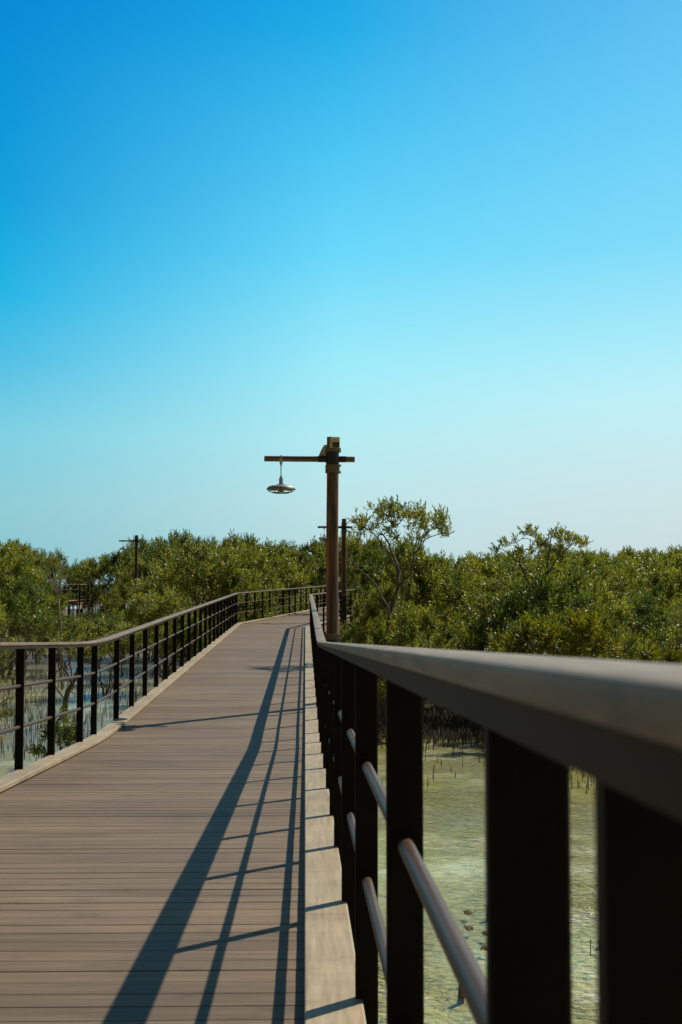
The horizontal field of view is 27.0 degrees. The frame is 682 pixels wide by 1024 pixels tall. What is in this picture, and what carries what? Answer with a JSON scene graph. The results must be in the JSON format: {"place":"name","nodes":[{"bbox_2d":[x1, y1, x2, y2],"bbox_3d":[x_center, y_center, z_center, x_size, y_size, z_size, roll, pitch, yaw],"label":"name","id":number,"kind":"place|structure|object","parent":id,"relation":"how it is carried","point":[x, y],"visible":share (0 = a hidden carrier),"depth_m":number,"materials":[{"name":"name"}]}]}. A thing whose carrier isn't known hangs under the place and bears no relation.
{"place":"outdoors","nodes":[
{"label":"outdoors","id":0,"kind":"place"},
{"bbox_2d":[0,658,596,1023],"bbox_3d":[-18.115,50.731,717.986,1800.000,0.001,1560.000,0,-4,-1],"label":"shallow water","id":1,"kind":"structure","parent":0,"point":[102,704],"depth_m":22.55,"materials":[{"name":"green liquid"}]},
{"bbox_2d":[0,629,25,720],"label":"mangrove tree","id":2,"kind":"object","parent":1,"relation":"on","point":[8,661],"visible":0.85,"depth_m":28.65,"materials":[{"name":"green plant"}]},
{"bbox_2d":[36,557,67,689],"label":"bare mangrove","id":3,"kind":"object","parent":1,"relation":"on","point":[57,591],"visible":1,"depth_m":43.65,"materials":[{"name":"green plant"}]},
{"bbox_2d":[24,702,85,758],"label":"mangrove sapling","id":4,"kind":"object","parent":1,"relation":"on","point":[70,733],"visible":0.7,"depth_m":22.82,"materials":[{"name":"green plant"}]},
{"bbox_2d":[24,629,121,722],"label":"mangrove tree","id":5,"kind":"object","parent":1,"relation":"on","point":[69,687],"visible":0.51,"depth_m":31.10,"materials":[{"name":"green plant"}]},
{"bbox_2d":[347,495,453,728],"bbox_3d":[1.250,2.080,29.925,2.313,4.933,1.891,0,-4,-1],"label":"mangrove tree","id":6,"kind":"object","parent":1,"relation":"on","point":[440,525],"visible":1,"depth_m":30.01,"materials":[{"name":"green plant"}]},
{"bbox_2d":[488,522,592,605],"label":"mangrove tree","id":7,"kind":"object","parent":1,"relation":"on","point":[539,540],"visible":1,"depth_m":33.03,"materials":[{"name":"green plant"}]},
{"bbox_2d":[0,609,675,1023],"bbox_3d":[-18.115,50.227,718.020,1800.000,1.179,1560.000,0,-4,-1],"label":"mud flat","id":8,"kind":"structure","parent":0,"point":[440,1005],"depth_m":13.83,"materials":[{"name":"soil"}]},
{"bbox_2d":[0,601,12,636],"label":"mangrove tree","id":9,"kind":"object","parent":8,"relation":"on","point":[3,613],"visible":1,"depth_m":38.41,"materials":[{"name":"green plant"}]},
{"bbox_2d":[0,577,53,669],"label":"mangrove tree","id":10,"kind":"object","parent":8,"relation":"on","point":[36,583],"visible":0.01,"depth_m":58.83,"materials":[{"name":"green plant"}]},
{"bbox_2d":[0,571,69,686],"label":"mangrove tree","id":11,"kind":"object","parent":8,"relation":"on","point":[20,612],"visible":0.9,"depth_m":45.70,"materials":[{"name":"green plant"}]},
{"bbox_2d":[1,539,68,586],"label":"mangrove tree","id":12,"kind":"object","parent":8,"relation":"on","point":[33,551],"visible":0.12,"depth_m":92.78,"materials":[{"name":"green plant"}]},
{"bbox_2d":[0,539,71,679],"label":"mangrove tree","id":13,"kind":"object","parent":8,"relation":"on","point":[18,566],"visible":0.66,"depth_m":51.27,"materials":[{"name":"green plant"}]},
{"bbox_2d":[17,564,55,663],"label":"mangrove tree","id":14,"kind":"object","parent":8,"relation":"on","point":[49,591],"visible":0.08,"depth_m":63.54,"materials":[{"name":"green plant"}]},
{"bbox_2d":[21,554,52,658],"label":"mangrove tree","id":15,"kind":"object","parent":8,"relation":"on","point":[38,561],"visible":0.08,"depth_m":69.75,"materials":[{"name":"green plant"}]},
{"bbox_2d":[27,560,68,657],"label":"mangrove tree","id":16,"kind":"object","parent":8,"relation":"on","point":[55,570],"visible":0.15,"depth_m":70.97,"materials":[{"name":"green plant"}]},
{"bbox_2d":[32,613,86,676],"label":"mangrove tree","id":17,"kind":"object","parent":8,"relation":"on","point":[75,630],"visible":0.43,"depth_m":53.04,"materials":[{"name":"green plant"}]},
{"bbox_2d":[40,547,84,614],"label":"mangrove tree","id":18,"kind":"object","parent":8,"relation":"on","point":[68,571],"visible":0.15,"depth_m":103.60,"materials":[{"name":"green plant"}]},
{"bbox_2d":[37,612,95,668],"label":"mangrove tree","id":19,"kind":"object","parent":8,"relation":"on","point":[82,621],"visible":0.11,"depth_m":58.71,"materials":[{"name":"green plant"}]},
{"bbox_2d":[0,669,169,760],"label":"breathing roots","id":20,"kind":"object","parent":8,"relation":"on","point":[41,676],"visible":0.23,"depth_m":37.23,"materials":[{"name":"plant"}]},
{"bbox_2d":[64,552,115,620],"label":"mangrove tree","id":21,"kind":"object","parent":8,"relation":"on","point":[78,579],"visible":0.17,"depth_m":104.34,"materials":[{"name":"green plant"}]},
{"bbox_2d":[67,599,127,647],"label":"distant boardwalk","id":22,"kind":"structure","parent":8,"relation":"on","point":[73,602],"depth_m":85.59,"materials":[{"name":"paint"}]},
{"bbox_2d":[51,584,94,598],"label":"distant railing","id":23,"kind":"object","parent":22,"relation":"attached to","point":[72,589],"visible":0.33,"depth_m":92.75,"materials":[{"name":"paint"}]},
{"bbox_2d":[78,584,125,608],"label":"distant railing","id":24,"kind":"object","parent":22,"relation":"attached to","point":[84,590],"visible":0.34,"depth_m":82.80,"materials":[{"name":"paint"}]},
{"bbox_2d":[78,609,120,659],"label":"mangrove tree","id":25,"kind":"object","parent":8,"relation":"on","point":[95,617],"visible":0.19,"depth_m":67.93,"materials":[{"name":"green plant"}]},
{"bbox_2d":[64,613,150,698],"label":"mangrove tree","id":26,"kind":"object","parent":8,"relation":"on","point":[103,627],"visible":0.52,"depth_m":40.16,"materials":[{"name":"green plant"}]},
{"bbox_2d":[72,543,154,615],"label":"mangrove tree","id":27,"kind":"object","parent":8,"relation":"on","point":[126,556],"visible":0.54,"depth_m":84.13,"materials":[{"name":"green plant"}]},
{"bbox_2d":[87,612,141,678],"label":"mangrove tree","id":28,"kind":"object","parent":8,"relation":"on","point":[113,618],"visible":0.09,"depth_m":51.66,"materials":[{"name":"green plant"}]},
{"bbox_2d":[93,607,139,663],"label":"mangrove tree","id":29,"kind":"object","parent":8,"relation":"on","point":[112,612],"visible":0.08,"depth_m":61.74,"materials":[{"name":"green plant"}]},
{"bbox_2d":[103,572,138,657],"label":"mangrove tree","id":30,"kind":"object","parent":8,"relation":"on","point":[126,580],"visible":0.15,"depth_m":71.57,"materials":[{"name":"green plant"}]},
{"bbox_2d":[100,581,142,658],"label":"mangrove tree","id":31,"kind":"object","parent":8,"relation":"on","point":[124,592],"visible":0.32,"depth_m":69.51,"materials":[{"name":"green plant"}]},
{"bbox_2d":[98,536,147,610],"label":"mangrove tree","id":32,"kind":"object","parent":8,"relation":"on","point":[131,544],"visible":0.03,"depth_m":104.78,"materials":[{"name":"green plant"}]},
{"bbox_2d":[119,535,141,650],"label":"lamp post","id":33,"kind":"object","parent":8,"relation":"on","point":[136,541],"visible":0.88,"depth_m":78.70,"materials":[{"name":"paint"}]},
{"bbox_2d":[118,534,161,602],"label":"mangrove tree","id":34,"kind":"object","parent":8,"relation":"on","point":[142,546],"visible":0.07,"depth_m":94.60,"materials":[{"name":"green plant"}]},
{"bbox_2d":[127,586,168,660],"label":"mangrove tree","id":35,"kind":"object","parent":8,"relation":"on","point":[152,657],"visible":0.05,"depth_m":67.54,"materials":[{"name":"green plant"}]},
{"bbox_2d":[127,536,180,580],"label":"mangrove tree","id":36,"kind":"object","parent":8,"relation":"on","point":[149,556],"visible":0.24,"depth_m":81.50,"materials":[{"name":"green plant"}]},
{"bbox_2d":[118,582,203,681],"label":"mangrove tree","id":37,"kind":"object","parent":8,"relation":"on","point":[132,613],"visible":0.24,"depth_m":48.55,"materials":[{"name":"green plant"}]},
{"bbox_2d":[141,528,208,579],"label":"mangrove tree","id":38,"kind":"object","parent":8,"relation":"on","point":[182,539],"visible":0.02,"depth_m":94.53,"materials":[{"name":"green plant"}]},
{"bbox_2d":[135,584,215,678],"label":"mangrove tree","id":39,"kind":"object","parent":8,"relation":"on","point":[153,610],"visible":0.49,"depth_m":42.50,"materials":[{"name":"green plant"}]},
{"bbox_2d":[138,535,219,656],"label":"mangrove tree","id":40,"kind":"object","parent":8,"relation":"on","point":[177,547],"visible":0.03,"depth_m":72.43,"materials":[{"name":"green plant"}]},
{"bbox_2d":[129,543,231,665],"bbox_3d":[-6.818,4.077,61.361,4.863,5.508,4.544,3,-5,-34],"label":"mangrove tree","id":41,"kind":"object","parent":8,"relation":"on","point":[175,556],"visible":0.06,"depth_m":60.60,"materials":[{"name":"green plant"}]},
{"bbox_2d":[149,611,212,668],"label":"mangrove tree","id":42,"kind":"object","parent":8,"relation":"on","point":[170,643],"visible":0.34,"depth_m":37.86,"materials":[{"name":"green plant"}]},
{"bbox_2d":[0,607,365,1023],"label":"boardwalk","id":43,"kind":"structure","parent":8,"relation":"on","point":[169,852],"depth_m":7.17,"materials":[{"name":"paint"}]},
{"bbox_2d":[0,586,325,770],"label":"boardwalk railing","id":44,"kind":"object","parent":43,"relation":"attached to","point":[52,680],"visible":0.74,"depth_m":17.92,"materials":[{"name":"metal"}]},
{"bbox_2d":[309,589,681,1023],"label":"boardwalk railing","id":45,"kind":"object","parent":43,"relation":"attached to","point":[612,729],"visible":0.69,"depth_m":1.17,"materials":[{"name":"metal"}]},
{"bbox_2d":[131,533,253,655],"bbox_3d":[-5.726,3.630,55.915,5.106,5.676,4.159,1,-4,-16],"label":"mangrove tree","id":46,"kind":"object","parent":8,"relation":"on","point":[204,573],"visible":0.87,"depth_m":55.46,"materials":[{"name":"green plant"}]},
{"bbox_2d":[203,536,232,640],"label":"mangrove tree","id":47,"kind":"object","parent":8,"relation":"on","point":[213,545],"visible":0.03,"depth_m":83.76,"materials":[{"name":"green plant"}]},
{"bbox_2d":[184,537,284,626],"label":"mangrove tree","id":48,"kind":"object","parent":8,"relation":"on","point":[253,557],"visible":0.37,"depth_m":59.04,"materials":[{"name":"green plant"}]},
{"bbox_2d":[217,529,259,550],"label":"mangrove tree","id":49,"kind":"object","parent":8,"relation":"on","point":[226,541],"visible":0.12,"depth_m":95.02,"materials":[{"name":"green plant"}]},
{"bbox_2d":[202,574,280,641],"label":"mangrove tree","id":50,"kind":"object","parent":8,"relation":"on","point":[229,588],"visible":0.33,"depth_m":55.29,"materials":[{"name":"green plant"}]},
{"bbox_2d":[231,540,315,621],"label":"mangrove tree","id":51,"kind":"object","parent":8,"relation":"on","point":[294,567],"visible":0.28,"depth_m":66.70,"materials":[{"name":"green plant"}]},
{"bbox_2d":[255,537,301,595],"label":"mangrove tree","id":52,"kind":"object","parent":8,"relation":"on","point":[263,546],"visible":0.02,"depth_m":93.53,"materials":[{"name":"green plant"}]},
{"bbox_2d":[250,539,323,613],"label":"mangrove tree","id":53,"kind":"object","parent":8,"relation":"on","point":[282,552],"visible":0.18,"depth_m":72.78,"materials":[{"name":"green plant"}]},
{"bbox_2d":[262,541,339,615],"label":"mangrove tree","id":54,"kind":"object","parent":8,"relation":"on","point":[307,566],"visible":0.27,"depth_m":83.44,"materials":[{"name":"green plant"}]},
{"bbox_2d":[283,535,325,600],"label":"mangrove tree","id":55,"kind":"object","parent":8,"relation":"on","point":[312,546],"visible":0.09,"depth_m":94.33,"materials":[{"name":"green plant"}]},
{"bbox_2d":[264,437,354,642],"bbox_3d":[-0.450,3.893,20.019,1.294,9.950,0.423,0,-4,-1],"label":"lamp post","id":56,"kind":"object","parent":8,"relation":"on","point":[332,458],"visible":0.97,"depth_m":20.21,"materials":[{"name":"brown wood"}]},
{"bbox_2d":[330,436,339,447],"bbox_3d":[-0.085,-0.987,20.142,0.137,0.179,0.262,0,-4,-3],"label":"security camera","id":57,"kind":"object","parent":56,"relation":"attached to","point":[334,442],"visible":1,"depth_m":20.04,"materials":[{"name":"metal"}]},
{"bbox_2d":[300,536,363,602],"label":"mangrove tree","id":58,"kind":"object","parent":8,"relation":"on","point":[348,565],"visible":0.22,"depth_m":85.35,"materials":[{"name":"green plant"}]},
{"bbox_2d":[318,519,352,641],"bbox_3d":[-0.219,5.214,52.480,1.294,9.950,0.423,0,-4,-1],"label":"lamp post","id":59,"kind":"object","parent":8,"relation":"on","point":[343,526],"visible":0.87,"depth_m":52.61,"materials":[{"name":"paint"}]},
{"bbox_2d":[320,530,366,596],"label":"mangrove tree","id":60,"kind":"object","parent":8,"relation":"on","point":[352,538],"visible":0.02,"depth_m":95.55,"materials":[{"name":"green plant"}]},
{"bbox_2d":[316,530,389,641],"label":"mangrove tree","id":61,"kind":"object","parent":8,"relation":"on","point":[357,551],"visible":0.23,"depth_m":61.88,"materials":[{"name":"green plant"}]},
{"bbox_2d":[339,610,386,643],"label":"mangrove tree","id":62,"kind":"object","parent":8,"relation":"on","point":[348,635],"visible":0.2,"depth_m":37.61,"materials":[{"name":"green plant"}]},
{"bbox_2d":[354,541,382,601],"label":"mangrove tree","id":63,"kind":"object","parent":8,"relation":"on","point":[364,577],"visible":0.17,"depth_m":59.97,"materials":[{"name":"green plant"}]},
{"bbox_2d":[350,578,405,706],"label":"mangrove tree","id":64,"kind":"object","parent":8,"relation":"on","point":[371,607],"visible":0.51,"depth_m":35.83,"materials":[{"name":"green plant"}]},
{"bbox_2d":[350,540,413,612],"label":"mangrove tree","id":65,"kind":"object","parent":8,"relation":"on","point":[371,569],"visible":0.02,"depth_m":50.56,"materials":[{"name":"green plant"}]},
{"bbox_2d":[355,544,416,616],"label":"mangrove tree","id":66,"kind":"object","parent":8,"relation":"on","point":[368,588],"visible":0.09,"depth_m":44.70,"materials":[{"name":"green plant"}]},
{"bbox_2d":[347,572,450,626],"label":"mangrove tree","id":67,"kind":"object","parent":8,"relation":"on","point":[404,592],"visible":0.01,"depth_m":47.29,"materials":[{"name":"green plant"}]},
{"bbox_2d":[366,630,436,716],"bbox_3d":[1.098,3.653,30.901,2.479,2.278,2.349,0,-4,7],"label":"mangrove shrub","id":68,"kind":"object","parent":8,"relation":"on","point":[395,634],"visible":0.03,"depth_m":30.72,"materials":[{"name":"green plant"}]},
{"bbox_2d":[370,601,442,647],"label":"mangrove tree","id":69,"kind":"object","parent":8,"relation":"on","point":[433,635],"visible":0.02,"depth_m":36.38,"materials":[{"name":"green plant"}]},
{"bbox_2d":[384,632,437,703],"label":"mangrove tree","id":70,"kind":"object","parent":8,"relation":"on","point":[424,641],"visible":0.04,"depth_m":33.86,"materials":[{"name":"green plant"}]},
{"bbox_2d":[372,531,455,646],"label":"mangrove tree","id":71,"kind":"object","parent":8,"relation":"on","point":[402,549],"visible":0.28,"depth_m":40.74,"materials":[{"name":"green plant"}]},
{"bbox_2d":[367,600,461,726],"bbox_3d":[1.489,3.178,28.736,2.399,2.822,2.254,1,-4,-10],"label":"mangrove tree","id":72,"kind":"object","parent":8,"relation":"on","point":[410,625],"visible":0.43,"depth_m":28.45,"materials":[{"name":"green plant"}]},
{"bbox_2d":[378,610,456,717],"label":"mangrove tree","id":73,"kind":"object","parent":8,"relation":"on","point":[432,643],"visible":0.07,"depth_m":31.39,"materials":[{"name":"green plant"}]},
{"bbox_2d":[364,544,486,649],"bbox_3d":[2.417,3.126,40.047,3.616,4.530,4.090,-1,-4,17],"label":"mangrove tree","id":74,"kind":"object","parent":8,"relation":"on","point":[424,565],"visible":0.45,"depth_m":39.58,"materials":[{"name":"green plant"}]},
{"bbox_2d":[418,563,482,647],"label":"mangrove tree","id":75,"kind":"object","parent":8,"relation":"on","point":[465,577],"visible":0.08,"depth_m":42.31,"materials":[{"name":"green plant"}]},
{"bbox_2d":[437,575,520,651],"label":"mangrove tree","id":76,"kind":"object","parent":8,"relation":"on","point":[485,604],"visible":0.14,"depth_m":32.91,"materials":[{"name":"green plant"}]},
{"bbox_2d":[440,552,525,613],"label":"mangrove tree","id":77,"kind":"object","parent":8,"relation":"on","point":[474,566],"visible":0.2,"depth_m":52.97,"materials":[{"name":"green plant"}]},
{"bbox_2d":[378,699,593,793],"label":"breathing roots","id":78,"kind":"object","parent":8,"relation":"on","point":[440,726],"visible":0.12,"depth_m":28.87,"materials":[{"name":"plant"}]},
{"bbox_2d":[449,560,532,648],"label":"mangrove tree","id":79,"kind":"object","parent":8,"relation":"on","point":[489,586],"visible":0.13,"depth_m":36.20,"materials":[{"name":"green plant"}]},
{"bbox_2d":[449,549,547,618],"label":"mangrove tree","id":80,"kind":"object","parent":8,"relation":"on","point":[510,568],"visible":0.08,"depth_m":42.90,"materials":[{"name":"green plant"}]},
{"bbox_2d":[457,578,568,653],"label":"mangrove tree","id":81,"kind":"object","parent":8,"relation":"on","point":[514,595],"visible":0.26,"depth_m":31.08,"materials":[{"name":"green plant"}]},
{"bbox_2d":[484,608,570,656],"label":"mangrove tree","id":82,"kind":"object","parent":8,"relation":"on","point":[498,649],"visible":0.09,"depth_m":28.21,"materials":[{"name":"green plant"}]},
{"bbox_2d":[462,543,608,624],"bbox_3d":[5.662,3.088,40.012,4.379,4.556,4.519,2,-4,-22],"label":"mangrove tree","id":83,"kind":"object","parent":8,"relation":"on","point":[530,566],"visible":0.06,"depth_m":39.97,"materials":[{"name":"green plant"}]},
{"bbox_2d":[487,568,624,658],"bbox_3d":[4.531,2.980,30.917,2.937,3.533,2.714,1,-4,-9],"label":"mangrove tree","id":84,"kind":"object","parent":8,"relation":"on","point":[545,589],"visible":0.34,"depth_m":30.73,"materials":[{"name":"green plant"}]},
{"bbox_2d":[486,605,635,661],"bbox_3d":[4.116,3.110,26.406,2.974,2.793,2.952,2,-4,-24],"label":"mangrove shrub","id":85,"kind":"object","parent":8,"relation":"on","point":[575,627],"visible":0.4,"depth_m":26.28,"materials":[{"name":"green plant"}]},
{"bbox_2d":[494,559,639,658],"bbox_3d":[5.414,3.012,33.663,3.383,3.864,3.826,1,-4,-13],"label":"mangrove tree","id":86,"kind":"object","parent":8,"relation":"on","point":[577,582],"visible":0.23,"depth_m":33.62,"materials":[{"name":"green plant"}]},
{"bbox_2d":[537,542,643,638],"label":"mangrove tree","id":87,"kind":"object","parent":8,"relation":"on","point":[620,588],"visible":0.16,"depth_m":41.67,"materials":[{"name":"green plant"}]},
{"bbox_2d":[569,559,626,594],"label":"mangrove tree","id":88,"kind":"object","parent":8,"relation":"on","point":[616,566],"visible":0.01,"depth_m":48.97,"materials":[{"name":"green plant"}]},
{"bbox_2d":[556,610,655,661],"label":"mangrove tree","id":89,"kind":"object","parent":8,"relation":"on","point":[635,647],"visible":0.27,"depth_m":29.60,"materials":[{"name":"green plant"}]},
{"bbox_2d":[582,552,629,577],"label":"mangrove tree","id":90,"kind":"object","parent":8,"relation":"on","point":[615,561],"visible":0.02,"depth_m":60.11,"materials":[{"name":"green plant"}]},
{"bbox_2d":[569,559,650,593],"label":"mangrove tree","id":91,"kind":"object","parent":8,"relation":"on","point":[596,568],"visible":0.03,"depth_m":43.50,"materials":[{"name":"green plant"}]},
{"bbox_2d":[596,550,632,568],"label":"mangrove tree","id":92,"kind":"object","parent":8,"relation":"on","point":[622,557],"visible":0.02,"depth_m":75.40,"materials":[{"name":"green plant"}]},
{"bbox_2d":[590,589,673,659],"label":"mangrove tree","id":93,"kind":"object","parent":8,"relation":"on","point":[620,597],"visible":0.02,"depth_m":39.52,"materials":[{"name":"green plant"}]},
{"bbox_2d":[616,546,651,559],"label":"mangrove tree","id":94,"kind":"object","parent":8,"relation":"on","point":[629,552],"visible":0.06,"depth_m":95.31,"materials":[{"name":"green plant"}]},
{"bbox_2d":[587,587,681,661],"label":"mangrove tree","id":95,"kind":"object","parent":8,"relation":"on","point":[647,620],"visible":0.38,"depth_m":34.98,"materials":[{"name":"green plant"}]},
{"bbox_2d":[606,560,681,650],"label":"mangrove tree","id":96,"kind":"object","parent":8,"relation":"on","point":[663,580],"visible":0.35,"depth_m":42.51,"materials":[{"name":"green plant"}]},
{"bbox_2d":[620,553,673,576],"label":"mangrove tree","id":97,"kind":"object","parent":8,"relation":"on","point":[637,563],"visible":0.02,"depth_m":68.35,"materials":[{"name":"green plant"}]},
{"bbox_2d":[620,548,675,591],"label":"mangrove tree","id":98,"kind":"object","parent":8,"relation":"on","point":[630,567],"visible":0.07,"depth_m":59.27,"materials":[{"name":"green plant"}]},
{"bbox_2d":[623,549,681,647],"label":"mangrove tree","id":99,"kind":"object","parent":8,"relation":"on","point":[678,561],"visible":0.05,"depth_m":53.40,"materials":[{"name":"green plant"}]},
{"bbox_2d":[624,556,681,653],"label":"mangrove tree","id":100,"kind":"object","parent":8,"relation":"on","point":[637,572],"visible":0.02,"depth_m":46.43,"materials":[{"name":"green plant"}]},
{"bbox_2d":[626,633,681,663],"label":"mangrove shrub","id":101,"kind":"object","parent":8,"relation":"on","point":[671,656],"visible":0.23,"depth_m":28.40,"materials":[{"name":"green plant"}]},
{"bbox_2d":[639,598,681,663],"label":"mangrove tree","id":102,"kind":"object","parent":8,"relation":"on","point":[675,632],"visible":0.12,"depth_m":31.61,"materials":[{"name":"green plant"}]},
{"bbox_2d":[665,544,681,559],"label":"mangrove tree","id":103,"kind":"object","parent":8,"relation":"on","point":[671,551],"visible":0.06,"depth_m":84.07,"materials":[{"name":"green plant"}]},
{"bbox_2d":[0,0,681,608],"label":"sky","id":104,"kind":"structure","parent":0,"point":[441,240],"materials":[{"name":"blue"}]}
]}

